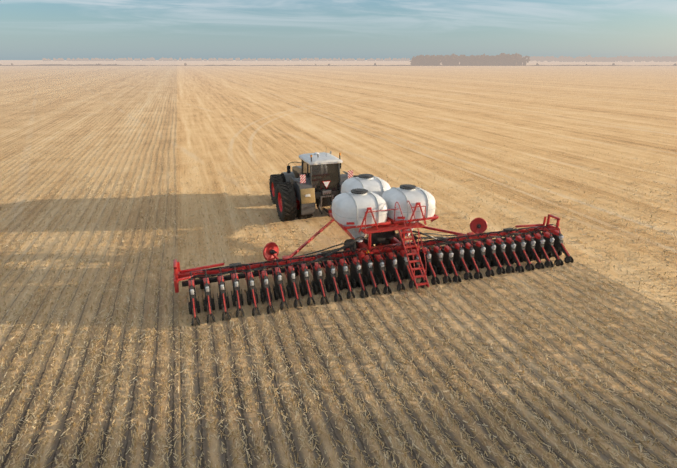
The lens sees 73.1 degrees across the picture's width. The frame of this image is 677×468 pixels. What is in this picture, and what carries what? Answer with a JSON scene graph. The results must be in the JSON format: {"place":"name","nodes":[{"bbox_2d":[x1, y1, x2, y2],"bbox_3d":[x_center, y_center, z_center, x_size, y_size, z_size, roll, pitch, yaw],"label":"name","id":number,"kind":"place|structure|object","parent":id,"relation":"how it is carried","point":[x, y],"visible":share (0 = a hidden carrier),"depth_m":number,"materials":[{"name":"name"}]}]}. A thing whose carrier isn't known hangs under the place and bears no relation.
{"place":"outdoors","nodes":[
{"label":"outdoors","id":0,"kind":"place"},
{"bbox_2d":[0,60,676,467],"bbox_3d":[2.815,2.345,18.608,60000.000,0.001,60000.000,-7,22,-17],"label":"field ground","id":1,"kind":"structure","parent":0,"point":[140,108],"depth_m":24.41,"materials":[{"name":"brown soil"}]},
{"bbox_2d":[269,151,357,221],"bbox_3d":[-1.583,-3.591,28.450,5.242,4.127,7.725,-8,22,-19],"label":"tractor","id":2,"kind":"object","parent":1,"relation":"on","point":[308,184],"visible":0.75,"depth_m":26.25,"materials":[{"name":"metal"}]},
{"bbox_2d":[0,121,676,467],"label":"crop stubble","id":3,"kind":"object","parent":1,"relation":"on","point":[349,397],"visible":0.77,"depth_m":14.02,"materials":[{"name":"beige plant"}]},
{"bbox_2d":[0,63,676,65],"bbox_3d":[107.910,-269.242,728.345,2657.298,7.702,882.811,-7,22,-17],"label":"field edge hedge","id":4,"kind":"object","parent":1,"relation":"on","point":[537,64],"visible":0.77,"depth_m":726.71,"materials":[{"name":"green plant"}]},
{"bbox_2d":[42,55,676,61],"bbox_3d":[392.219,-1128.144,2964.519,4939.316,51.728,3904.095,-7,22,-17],"label":"distant tree line","id":5,"kind":"object","parent":1,"relation":"on","point":[588,58],"visible":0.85,"depth_m":3900.28,"materials":[{"name":"beige plant"}]},
{"bbox_2d":[173,174,573,325],"bbox_3d":[1.460,-0.837,21.784,17.800,3.790,9.736,-7,22,-17],"label":"planter","id":6,"kind":"object","parent":1,"relation":"on","point":[378,211],"visible":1,"depth_m":19.28,"materials":[{"name":"metal"}]},
{"bbox_2d":[410,53,529,65],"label":"grove of trees","id":7,"kind":"object","parent":1,"relation":"on","point":[503,59],"visible":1,"depth_m":726.87,"materials":[{"name":"grey plant"}]},
{"bbox_2d":[0,0,676,59],"label":"sky","id":8,"kind":"structure","parent":0,"point":[29,29],"materials":[{"name":"blue"}]}
]}

